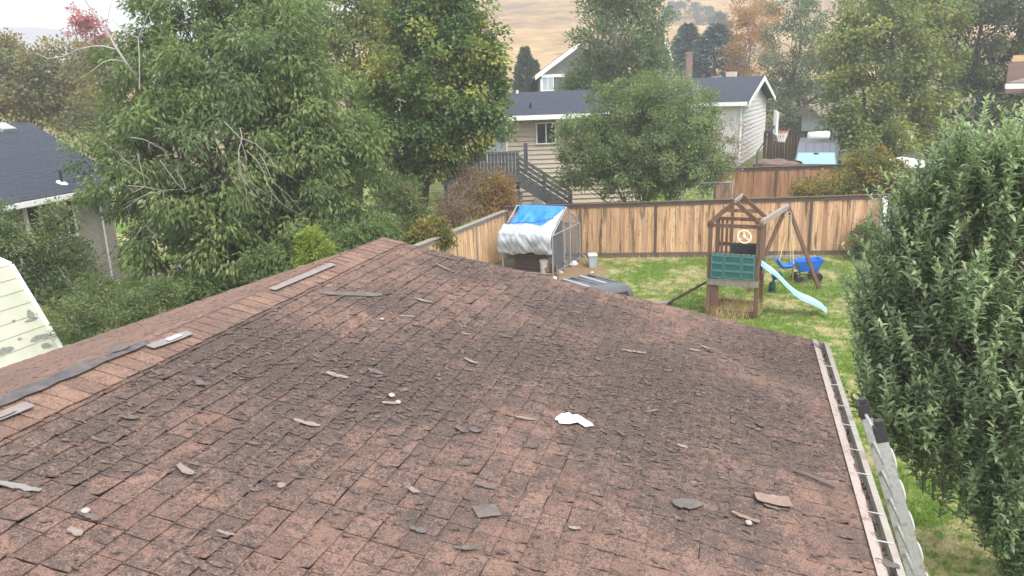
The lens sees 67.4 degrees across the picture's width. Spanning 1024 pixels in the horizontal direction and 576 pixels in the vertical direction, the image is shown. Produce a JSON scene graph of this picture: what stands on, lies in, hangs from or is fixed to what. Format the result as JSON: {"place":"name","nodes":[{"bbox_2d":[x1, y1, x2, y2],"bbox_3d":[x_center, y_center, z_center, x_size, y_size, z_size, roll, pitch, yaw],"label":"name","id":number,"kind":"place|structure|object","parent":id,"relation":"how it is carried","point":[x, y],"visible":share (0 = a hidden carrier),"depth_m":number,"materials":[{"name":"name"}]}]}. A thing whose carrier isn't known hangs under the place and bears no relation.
{"place":"outdoors","nodes":[
{"label":"outdoors","id":0,"kind":"place"},
{"bbox_2d":[0,27,268,95],"bbox_3d":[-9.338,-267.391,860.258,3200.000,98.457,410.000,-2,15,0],"label":"mountains","id":1,"kind":"structure","parent":0,"point":[31,33],"depth_m":832.13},
{"bbox_2d":[0,0,404,46],"label":"sky","id":2,"kind":"structure","parent":0,"point":[13,13],"materials":[{"name":"white"}]},
{"bbox_2d":[0,72,1021,575],"bbox_3d":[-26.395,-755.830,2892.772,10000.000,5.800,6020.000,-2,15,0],"label":"ground","id":3,"kind":"structure","parent":0,"point":[604,268],"depth_m":21.48,"materials":[{"name":"plant"}]},
{"bbox_2d":[0,194,33,269],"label":"edge shrub","id":4,"kind":"object","parent":3,"relation":"on","point":[10,239],"visible":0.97,"depth_m":18.48,"materials":[{"name":"green plant"}]},
{"bbox_2d":[0,257,62,367],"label":"garden shed","id":5,"kind":"structure","parent":3,"relation":"on","point":[25,329],"depth_m":16.05,"materials":[{"name":"white paint"}]},
{"bbox_2d":[0,27,108,140],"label":"olive tree","id":6,"kind":"object","parent":3,"relation":"on","point":[37,93],"visible":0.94,"depth_m":43.62,"materials":[{"name":"green plant"}]},
{"bbox_2d":[0,122,123,307],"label":"brick house","id":7,"kind":"structure","parent":3,"relation":"on","point":[30,154],"depth_m":24.18,"materials":[{"name":"stone"}]},
{"bbox_2d":[22,204,57,243],"bbox_3d":[-13.825,-1.970,22.514,0.100,1.320,1.060,1,15,12],"label":"window","id":8,"kind":"structure","parent":7,"relation":"in","point":[26,212],"depth_m":22.22,"materials":[{"name":"white paint"}]},
{"bbox_2d":[55,200,78,238],"bbox_3d":[-13.619,-2.244,23.415,0.100,1.420,0.710,1,15,12],"label":"window","id":9,"kind":"structure","parent":7,"relation":"in","point":[69,202],"depth_m":23.61,"materials":[{"name":"white paint"}]},
{"bbox_2d":[14,196,121,326],"bbox_3d":[-11.125,-0.475,19.147,2.862,3.677,2.451,-2,15,0],"label":"tangled shrub","id":10,"kind":"object","parent":3,"relation":"on","point":[64,270],"visible":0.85,"depth_m":18.90,"materials":[{"name":"green plant"}]},
{"bbox_2d":[59,1,115,83],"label":"red tree","id":11,"kind":"object","parent":3,"relation":"on","point":[85,25],"visible":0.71,"depth_m":56.62,"materials":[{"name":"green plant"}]},
{"bbox_2d":[50,30,147,168],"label":"olive tree","id":12,"kind":"object","parent":3,"relation":"on","point":[86,61],"visible":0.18,"depth_m":49.03,"materials":[{"name":"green plant"}]},
{"bbox_2d":[42,266,186,345],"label":"side grass","id":13,"kind":"structure","parent":3,"relation":"on","point":[132,284],"depth_m":23.98,"materials":[{"name":"plant"}]},
{"bbox_2d":[43,271,191,345],"bbox_3d":[-8.724,0.758,17.183,2.753,2.128,2.377,-2,15,0],"label":"shrub","id":14,"kind":"object","parent":3,"relation":"on","point":[138,306],"visible":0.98,"depth_m":16.93,"materials":[{"name":"green plant"}]},
{"bbox_2d":[35,0,301,301],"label":"dead branch tree","id":15,"kind":"object","parent":3,"relation":"on","point":[121,55],"visible":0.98,"depth_m":18.84,"materials":[{"name":"wood"}]},
{"bbox_2d":[50,0,398,302],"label":"broadleaf tree","id":16,"kind":"object","parent":3,"relation":"on","point":[292,102],"visible":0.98,"depth_m":20.08,"materials":[{"name":"green plant"}]},
{"bbox_2d":[170,209,404,306],"bbox_3d":[-5.644,-0.390,19.234,6.013,3.102,2.345,-2,15,0],"label":"under shrub","id":17,"kind":"object","parent":3,"relation":"on","point":[361,233],"visible":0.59,"depth_m":18.94,"materials":[{"name":"green plant"}]},
{"bbox_2d":[290,223,337,267],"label":"lime shrub","id":18,"kind":"object","parent":3,"relation":"on","point":[313,245],"visible":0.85,"depth_m":16.60,"materials":[{"name":"green plant"}]},
{"bbox_2d":[237,0,404,207],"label":"maple tree","id":19,"kind":"object","parent":3,"relation":"on","point":[342,37],"visible":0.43,"depth_m":30.71,"materials":[{"name":"green plant"}]},
{"bbox_2d":[357,166,439,240],"bbox_3d":[-3.606,-2.063,24.469,2.823,3.539,2.540,-2,15,0],"label":"garden shrub","id":20,"kind":"object","parent":3,"relation":"on","point":[403,209],"visible":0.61,"depth_m":24.22,"materials":[{"name":"green plant"}]},
{"bbox_2d":[399,214,460,251],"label":"golden shrub","id":21,"kind":"object","parent":3,"relation":"on","point":[424,229],"visible":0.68,"depth_m":21.98,"materials":[{"name":"yellow plant"}]},
{"bbox_2d":[344,0,518,223],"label":"maple tree","id":22,"kind":"object","parent":3,"relation":"on","point":[441,118],"visible":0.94,"depth_m":26.55,"materials":[{"name":"green plant"}]},
{"bbox_2d":[0,237,905,575],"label":"house","id":23,"kind":"structure","parent":3,"relation":"on","point":[260,357],"depth_m":5.80,"materials":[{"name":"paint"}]},
{"bbox_2d":[0,402,34,419],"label":"metal strip","id":24,"kind":"object","parent":23,"relation":"on","point":[21,407],"visible":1,"depth_m":5.21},
{"bbox_2d":[0,408,16,416],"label":"paper patch","id":25,"kind":"object","parent":24,"relation":"on","point":[6,412],"visible":1,"depth_m":5.12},
{"bbox_2d":[0,480,41,490],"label":"shingle fragment","id":26,"kind":"object","parent":23,"relation":"on","point":[24,487],"visible":1,"depth_m":4.49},
{"bbox_2d":[0,359,100,405],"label":"tar strip","id":27,"kind":"object","parent":23,"relation":"on","point":[23,391],"visible":1,"depth_m":5.58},
{"bbox_2d":[67,526,83,535],"bbox_3d":[-2.386,1.326,4.200,0.103,0.031,0.058,5,16,24],"label":"shingle fragment","id":28,"kind":"object","parent":23,"relation":"on","point":[75,531],"visible":1,"depth_m":4.20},
{"bbox_2d":[77,507,98,520],"bbox_3d":[-2.396,1.278,4.341,0.160,0.041,0.051,5,16,25],"label":"shingle fragment","id":29,"kind":"object","parent":23,"relation":"on","point":[91,516],"visible":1,"depth_m":4.34,"materials":[{"name":"stone"}]},
{"bbox_2d":[86,340,149,365],"bbox_3d":[-3.173,0.522,6.216,0.087,0.025,0.602,4,16,20],"label":"tar strip","id":30,"kind":"object","parent":23,"relation":"on","point":[112,355],"visible":1,"depth_m":6.20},
{"bbox_2d":[104,343,129,351],"bbox_3d":[-3.214,0.488,6.253,0.091,0.037,0.200,6,17,27],"label":"shingle fragment","id":31,"kind":"object","parent":30,"relation":"on","point":[118,348],"visible":1,"depth_m":6.26,"materials":[{"name":"stone"}]},
{"bbox_2d":[146,330,193,347],"bbox_3d":[-2.933,0.439,6.596,0.103,0.031,0.443,4,16,22],"label":"metal strip","id":32,"kind":"object","parent":23,"relation":"on","point":[164,341],"visible":1,"depth_m":6.56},
{"bbox_2d":[176,463,194,474],"bbox_3d":[-2.083,1.152,4.892,0.149,0.039,0.062,7,17,32],"label":"shingle fragment","id":33,"kind":"object","parent":23,"relation":"on","point":[183,468],"visible":1,"depth_m":4.90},
{"bbox_2d":[194,376,207,385],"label":"shingle fragment","id":34,"kind":"object","parent":23,"relation":"on","point":[199,381],"visible":1,"depth_m":6.00,"materials":[{"name":"stone"}]},
{"bbox_2d":[269,263,335,289],"bbox_3d":[-2.348,-0.141,8.700,0.088,0.027,1.251,3,15,18],"label":"metal strip","id":35,"kind":"object","parent":23,"relation":"on","point":[299,277],"visible":1,"depth_m":8.64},
{"bbox_2d":[293,418,319,425],"bbox_3d":[-1.522,0.994,5.695,0.205,0.048,0.061,1,15,13],"label":"shingle fragment","id":36,"kind":"object","parent":23,"relation":"on","point":[307,422],"visible":1,"depth_m":5.70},
{"bbox_2d":[326,371,347,377],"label":"shingle fragment","id":37,"kind":"object","parent":23,"relation":"on","point":[333,373],"visible":1,"depth_m":6.52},
{"bbox_2d":[320,291,382,295],"bbox_3d":[-1.769,0.060,8.471,0.676,0.121,0.125,-7,15,-18],"label":"shingle fragment","id":38,"kind":"object","parent":23,"relation":"on","point":[349,293],"visible":1,"depth_m":8.46,"materials":[{"name":"stone"}]},
{"bbox_2d":[410,526,426,532],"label":"shingle fragment","id":39,"kind":"object","parent":23,"relation":"on","point":[420,529],"visible":1,"depth_m":4.70,"materials":[{"name":"stone"}]},
{"bbox_2d":[454,545,478,549],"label":"shingle fragment","id":40,"kind":"object","parent":23,"relation":"on","point":[466,547],"visible":1,"depth_m":4.61,"materials":[{"name":"stone"}]},
{"bbox_2d":[472,504,500,517],"bbox_3d":[-0.166,1.448,4.995,0.162,0.044,0.125,-8,16,-22],"label":"shingle slab","id":41,"kind":"object","parent":23,"relation":"on","point":[488,510],"depth_m":4.99,"materials":[{"name":"stone"}]},
{"bbox_2d":[555,412,593,426],"bbox_3d":[0.514,1.090,6.415,0.321,0.098,0.180,-2,15,0],"label":"paper scrap","id":42,"kind":"object","parent":23,"relation":"on","point":[566,418],"visible":1,"depth_m":6.37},
{"bbox_2d":[672,498,702,508],"bbox_3d":[1.248,1.529,5.453,0.220,0.048,0.126,-5,15,-12],"label":"shingle slab","id":43,"kind":"object","parent":23,"relation":"on","point":[689,503],"depth_m":5.46,"materials":[{"name":"stone"}]},
{"bbox_2d":[732,510,759,521],"bbox_3d":[1.650,1.613,5.419,0.196,0.048,0.049,4,16,23],"label":"shingle fragment","id":44,"kind":"object","parent":23,"relation":"on","point":[746,516],"visible":1,"depth_m":5.42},
{"bbox_2d":[754,492,793,506],"bbox_3d":[1.936,1.562,5.684,0.272,0.062,0.148,-2,15,0],"label":"shingle slab","id":45,"kind":"object","parent":23,"relation":"on","point":[776,499],"depth_m":5.69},
{"bbox_2d":[794,469,835,487],"bbox_3d":[2.405,1.519,6.104,0.324,0.082,0.043,7,17,32],"label":"stick","id":46,"kind":"object","parent":23,"relation":"on","point":[806,474],"visible":1,"depth_m":6.09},
{"bbox_2d":[875,558,899,567],"bbox_3d":[2.524,1.848,5.160,0.152,0.038,0.090,-2,15,0],"label":"shingle fragment","id":47,"kind":"object","parent":23,"relation":"on","point":[887,563],"visible":1,"depth_m":5.16,"materials":[{"name":"stone"}]},
{"bbox_2d":[425,162,485,229],"bbox_3d":[-1.934,-2.688,26.910,2.237,3.386,2.061,-2,15,0],"label":"dry shrub","id":48,"kind":"object","parent":3,"relation":"on","point":[451,215],"visible":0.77,"depth_m":26.72,"materials":[{"name":"brown plant"}]},
{"bbox_2d":[414,210,507,263],"bbox_3d":[-1.759,-0.791,22.935,0.200,1.901,8.322,4,16,22],"label":"wooden fence","id":49,"kind":"object","parent":3,"relation":"on","point":[489,227],"visible":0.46,"depth_m":24.52,"materials":[{"name":"brown wood"}]},
{"bbox_2d":[451,162,506,220],"bbox_3d":[-1.181,-3.210,29.145,2.240,3.125,1.531,-2,15,0],"label":"dry shrub","id":50,"kind":"object","parent":3,"relation":"on","point":[484,174],"visible":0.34,"depth_m":28.80,"materials":[{"name":"brown plant"}]},
{"bbox_2d":[466,169,520,220],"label":"dry shrub","id":51,"kind":"object","parent":3,"relation":"on","point":[501,197],"visible":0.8,"depth_m":27.08,"materials":[{"name":"orange plant"}]},
{"bbox_2d":[442,143,572,216],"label":"deck","id":52,"kind":"structure","parent":3,"relation":"on","point":[543,193],"depth_m":32.93,"materials":[{"name":"paint"}]},
{"bbox_2d":[510,45,538,91],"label":"evergreen tree","id":53,"kind":"object","parent":3,"relation":"on","point":[524,57],"visible":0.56,"depth_m":66.84,"materials":[{"name":"green plant"}]},
{"bbox_2d":[515,253,549,269],"bbox_3d":[0.674,-0.993,25.510,1.060,0.590,0.660,5,16,25],"label":"kennel crate","id":54,"kind":"object","parent":3,"relation":"on","point":[526,260],"visible":0.44,"depth_m":25.28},
{"bbox_2d":[502,205,580,275],"bbox_3d":[0.999,-1.736,25.575,1.799,2.022,2.549,5,16,25],"label":"dog pen","id":55,"kind":"object","parent":3,"relation":"on","point":[558,241],"visible":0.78,"depth_m":24.96,"materials":[{"name":"metal"}]},
{"bbox_2d":[497,209,563,254],"bbox_3d":[0.586,-1.804,24.771,1.892,1.389,1.312,4,16,23],"label":"silver tarp","id":56,"kind":"object","parent":55,"relation":"hanging from","point":[519,238],"visible":1,"depth_m":24.39,"materials":[{"name":"metal"}]},
{"bbox_2d":[510,205,564,225],"bbox_3d":[0.725,-2.202,24.792,1.621,0.727,1.375,5,16,25],"label":"blue tarp","id":57,"kind":"object","parent":55,"relation":"on","point":[529,213],"visible":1,"depth_m":25.04,"materials":[{"name":"plastic"}]},
{"bbox_2d":[539,259,548,274],"bbox_3d":[1.040,-0.674,24.604,0.326,0.460,0.320,-2,15,0],"label":"bucket","id":58,"kind":"object","parent":3,"relation":"on","point":[544,261],"visible":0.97,"depth_m":24.50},
{"bbox_2d":[447,88,653,208],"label":"house","id":59,"kind":"structure","parent":3,"relation":"on","point":[537,114],"depth_m":34.61,"materials":[{"name":"wood"}]},
{"bbox_2d":[489,121,507,162],"bbox_3d":[-0.631,-6.530,34.395,0.880,1.820,0.100,-2,15,0],"label":"patio door","id":60,"kind":"structure","parent":59,"relation":"in","point":[498,145],"depth_m":34.44,"materials":[{"name":"white paint"}]},
{"bbox_2d":[535,122,555,144],"bbox_3d":[1.519,-6.916,34.313,0.940,0.970,0.100,-2,15,0],"label":"window","id":61,"kind":"structure","parent":59,"relation":"in","point":[543,129],"depth_m":34.28,"materials":[{"name":"glass"}]},
{"bbox_2d":[532,44,597,90],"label":"gabled house","id":62,"kind":"structure","parent":3,"relation":"on","point":[548,76],"depth_m":59.67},
{"bbox_2d":[542,77,553,90],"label":"window","id":63,"kind":"structure","parent":62,"relation":"in","point":[547,82],"depth_m":59.82,"materials":[{"name":"glass"}]},
{"bbox_2d":[587,253,597,267],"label":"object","id":64,"kind":"object","parent":3,"relation":"on","point":[592,259],"visible":1,"depth_m":25.21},
{"bbox_2d":[562,274,633,296],"bbox_3d":[0.767,0.477,17.617,2.100,1.789,4.359,-12,17,-32],"label":"parked car","id":65,"kind":"object","parent":3,"relation":"on","point":[601,283],"visible":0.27,"depth_m":16.22,"materials":[{"name":"grey metal"}]},
{"bbox_2d":[553,0,685,100],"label":"upright tree","id":66,"kind":"object","parent":3,"relation":"on","point":[642,51],"visible":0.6,"depth_m":40.30,"materials":[{"name":"green plant"}]},
{"bbox_2d":[545,66,737,231],"bbox_3d":[4.880,-5.122,29.210,7.320,6.370,5.379,-2,15,0],"label":"round tree","id":67,"kind":"object","parent":3,"relation":"on","point":[676,136],"visible":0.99,"depth_m":28.21,"materials":[{"name":"green plant"}]},
{"bbox_2d":[655,42,672,78],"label":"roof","id":68,"kind":"structure","parent":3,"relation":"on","point":[656,72],"depth_m":59.04,"materials":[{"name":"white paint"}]},
{"bbox_2d":[655,281,705,304],"bbox_3d":[4.517,0.092,20.395,1.574,0.861,0.541,6,17,29],"label":"climbing plank","id":69,"kind":"object","parent":3,"relation":"on","point":[667,302],"visible":0.89,"depth_m":20.40,"materials":[{"name":"brown wood"}]},
{"bbox_2d":[669,22,716,78],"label":"spruce tree","id":70,"kind":"object","parent":3,"relation":"on","point":[685,37],"visible":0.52,"depth_m":79.47,"materials":[{"name":"green plant"}]},
{"bbox_2d":[504,193,891,258],"bbox_3d":[6.103,-2.017,26.108,12.772,2.130,0.140,0,15,6],"label":"wooden fence","id":71,"kind":"object","parent":3,"relation":"on","point":[648,215],"visible":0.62,"depth_m":26.02,"materials":[{"name":"brown wood"}]},
{"bbox_2d":[625,72,775,166],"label":"white house","id":72,"kind":"structure","parent":3,"relation":"on","point":[747,95],"depth_m":47.23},
{"bbox_2d":[684,52,692,77],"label":"chimney stack","id":73,"kind":"object","parent":72,"relation":"on","point":[689,61],"visible":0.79,"depth_m":57.53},
{"bbox_2d":[680,181,732,233],"bbox_3d":[7.266,-2.887,28.775,1.960,2.200,0.060,-2,15,0],"label":"link fence","id":74,"kind":"object","parent":3,"relation":"on","point":[731,190],"visible":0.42,"depth_m":28.56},
{"bbox_2d":[581,251,843,260],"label":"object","id":75,"kind":"object","parent":3,"relation":"on","point":[663,257],"visible":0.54,"depth_m":26.21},
{"bbox_2d":[675,22,767,101],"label":"spruce tree","id":76,"kind":"object","parent":3,"relation":"on","point":[714,36],"visible":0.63,"depth_m":75.63,"materials":[{"name":"green plant"}]},
{"bbox_2d":[709,107,754,198],"bbox_3d":[8.067,-4.309,28.809,1.728,4.783,1.518,5,16,26],"label":"bare shrub","id":77,"kind":"object","parent":3,"relation":"on","point":[738,146],"visible":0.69,"depth_m":28.58,"materials":[{"name":"brown plant"}]},
{"bbox_2d":[700,292,766,318],"bbox_3d":[5.774,0.393,19.947,1.975,0.441,1.903,-2,15,0],"label":"tall straw","id":78,"kind":"object","parent":3,"relation":"on","point":[737,306],"visible":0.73,"depth_m":19.69,"materials":[{"name":"plant"}]},
{"bbox_2d":[706,193,766,318],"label":"play fort","id":79,"kind":"structure","parent":3,"relation":"on","point":[738,263],"depth_m":19.30,"materials":[{"name":"brown wood"}]},
{"bbox_2d":[737,230,751,243],"bbox_3d":[5.723,-1.266,18.900,0.350,0.340,0.173,5,16,26],"label":"steering wheel","id":80,"kind":"object","parent":79,"relation":"attached to","point":[744,235],"visible":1,"depth_m":18.86,"materials":[{"name":"yellow plastic"}]},
{"bbox_2d":[761,261,826,312],"bbox_3d":[7.074,-0.043,19.331,1.629,1.305,0.424,0,15,7],"label":"slide","id":81,"kind":"object","parent":79,"relation":"attached to","point":[798,294],"visible":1,"depth_m":19.16,"materials":[{"name":"plastic"}]},
{"bbox_2d":[718,0,786,75],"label":"autumn tree","id":82,"kind":"object","parent":3,"relation":"on","point":[745,20],"visible":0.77,"depth_m":68.31,"materials":[{"name":"orange plant"}]},
{"bbox_2d":[752,158,788,188],"bbox_3d":[12.271,-5.404,36.431,1.800,1.435,1.365,-2,15,0],"label":"heap","id":83,"kind":"object","parent":3,"relation":"on","point":[772,162],"visible":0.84,"depth_m":35.90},
{"bbox_2d":[756,110,788,166],"bbox_3d":[11.123,-5.364,32.778,1.163,4.294,0.859,-11,17,-31],"label":"basketball hoop","id":84,"kind":"object","parent":3,"relation":"on","point":[774,129],"visible":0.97,"depth_m":32.46,"materials":[{"name":"white paint"}]},
{"bbox_2d":[767,270,782,292],"bbox_3d":[7.412,-0.191,21.655,0.435,0.593,0.244,-9,16,-25],"label":"green tube","id":85,"kind":"object","parent":3,"relation":"on","point":[772,286],"visible":0.91,"depth_m":21.58,"materials":[{"name":"plastic"}]},
{"bbox_2d":[747,204,820,291],"bbox_3d":[7.062,-0.954,20.996,3.328,2.462,1.428,-15,19,-40],"label":"swing frame","id":86,"kind":"object","parent":3,"relation":"on","point":[782,211],"visible":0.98,"depth_m":21.41,"materials":[{"name":"brown wood"}]},
{"bbox_2d":[774,215,794,280],"bbox_3d":[7.509,-1.097,21.100,0.506,1.784,0.384,-2,15,0],"label":"bucket swing","id":87,"kind":"object","parent":86,"relation":"hanging from","point":[790,264],"visible":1,"depth_m":21.10,"materials":[{"name":"blue plastic"}]},
{"bbox_2d":[783,160,802,190],"bbox_3d":[12.881,-5.350,36.451,1.800,1.382,1.365,-2,15,0],"label":"heap","id":88,"kind":"object","parent":3,"relation":"on","point":[793,162],"visible":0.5,"depth_m":35.82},
{"bbox_2d":[762,131,831,160],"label":"wooden fence","id":89,"kind":"object","parent":3,"relation":"on","point":[788,145],"visible":0.45,"depth_m":46.22,"materials":[{"name":"brown wood"}]},
{"bbox_2d":[775,256,823,282],"bbox_3d":[8.442,-0.531,22.639,1.316,0.688,0.494,-2,15,0],"label":"wheelbarrow","id":90,"kind":"object","parent":3,"relation":"on","point":[801,264],"visible":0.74,"depth_m":22.47,"materials":[{"name":"blue plastic"}]},
{"bbox_2d":[748,0,869,134],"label":"leafy tree","id":91,"kind":"object","parent":3,"relation":"on","point":[795,90],"visible":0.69,"depth_m":61.01,"materials":[{"name":"green plant"}]},
{"bbox_2d":[713,164,909,216],"bbox_3d":[11.997,-3.842,30.894,7.663,2.230,0.140,-1,15,4],"label":"wooden fence","id":92,"kind":"object","parent":3,"relation":"on","point":[778,177],"visible":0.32,"depth_m":30.86,"materials":[{"name":"brown wood"}]},
{"bbox_2d":[795,137,840,180],"bbox_3d":[15.643,-6.494,39.576,2.297,2.126,5.350,4,16,21],"label":"parked van","id":93,"kind":"object","parent":3,"relation":"on","point":[817,152],"visible":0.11,"depth_m":38.02,"materials":[{"name":"teal metal"}]},
{"bbox_2d":[807,131,829,139],"bbox_3d":[15.509,-7.716,38.853,1.040,0.410,0.400,-2,15,0],"label":"rolled cover","id":94,"kind":"object","parent":93,"relation":"on","point":[818,135],"visible":1,"depth_m":38.69,"materials":[{"name":"white paint"}]},
{"bbox_2d":[795,101,886,155],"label":"grey house","id":95,"kind":"structure","parent":3,"relation":"on","point":[808,122],"depth_m":50.54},
{"bbox_2d":[787,143,918,228],"bbox_3d":[12.735,-3.661,28.658,5.014,3.347,2.849,-2,15,0],"label":"autumn shrub","id":96,"kind":"object","parent":3,"relation":"on","point":[864,173],"visible":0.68,"depth_m":28.20,"materials":[{"name":"green plant"}]},
{"bbox_2d":[846,216,886,260],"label":"corner shrub","id":97,"kind":"object","parent":3,"relation":"on","point":[860,230],"visible":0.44,"depth_m":24.81,"materials":[{"name":"green plant"}]},
{"bbox_2d":[857,396,928,575],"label":"ladder","id":98,"kind":"object","parent":3,"relation":"on","point":[894,494],"visible":1,"depth_m":6.64,"materials":[{"name":"metal"}]},
{"bbox_2d":[808,0,979,158],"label":"yellow maple","id":99,"kind":"object","parent":3,"relation":"on","point":[854,42],"visible":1,"depth_m":39.41,"materials":[{"name":"green plant"}]},
{"bbox_2d":[880,196,940,239],"bbox_3d":[13.255,-1.938,24.798,2.504,1.980,0.177,6,17,27],"label":"panel fence","id":100,"kind":"object","parent":3,"relation":"on","point":[885,204],"visible":0.08,"depth_m":25.11,"materials":[{"name":"plastic"}]},
{"bbox_2d":[890,157,938,209],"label":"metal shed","id":101,"kind":"structure","parent":3,"relation":"on","point":[914,161],"depth_m":28.98,"materials":[{"name":"metal"}]},
{"bbox_2d":[833,88,1023,575],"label":"apple tree","id":102,"kind":"object","parent":3,"relation":"on","point":[965,315],"visible":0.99,"depth_m":8.59,"materials":[{"name":"green plant"}]},
{"bbox_2d":[900,0,1023,162],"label":"dark tree","id":103,"kind":"object","parent":3,"relation":"on","point":[991,76],"visible":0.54,"depth_m":43.14,"materials":[{"name":"green plant"}]},
{"bbox_2d":[110,0,1022,99],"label":"hill","id":104,"kind":"structure","parent":0,"point":[539,27],"depth_m":237.54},
{"bbox_2d":[660,5,677,19],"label":"hill bush","id":105,"kind":"object","parent":104,"relation":"on","point":[674,9],"visible":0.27,"depth_m":240.37,"materials":[{"name":"green plant"}]},
{"bbox_2d":[664,0,684,15],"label":"hill bush","id":106,"kind":"object","parent":104,"relation":"on","point":[679,2],"visible":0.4,"depth_m":247.44,"materials":[{"name":"green plant"}]},
{"bbox_2d":[668,0,700,15],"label":"hill bush","id":107,"kind":"object","parent":104,"relation":"on","point":[695,5],"visible":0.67,"depth_m":245.68,"materials":[{"name":"green plant"}]},
{"bbox_2d":[692,4,714,24],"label":"hill bush","id":108,"kind":"object","parent":104,"relation":"on","point":[708,11],"visible":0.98,"depth_m":236.24,"materials":[{"name":"green plant"}]},
{"bbox_2d":[705,9,732,29],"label":"hill bush","id":109,"kind":"object","parent":104,"relation":"on","point":[720,17],"visible":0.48,"depth_m":179.67,"materials":[{"name":"green plant"}]},
{"bbox_2d":[608,254,1020,374],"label":"lawn grass","id":110,"kind":"structure","parent":0,"point":[647,287],"depth_m":21.73,"materials":[{"name":"plant"}]},
{"bbox_2d":[836,363,1007,575],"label":"grass","id":111,"kind":"structure","parent":0,"point":[942,545],"depth_m":10.27,"materials":[{"name":"plant"}]},
{"bbox_2d":[1005,55,1023,125],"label":"corner house","id":112,"kind":"structure","parent":0,"point":[1014,84],"depth_m":27.24,"materials":[{"name":"brown paint"}]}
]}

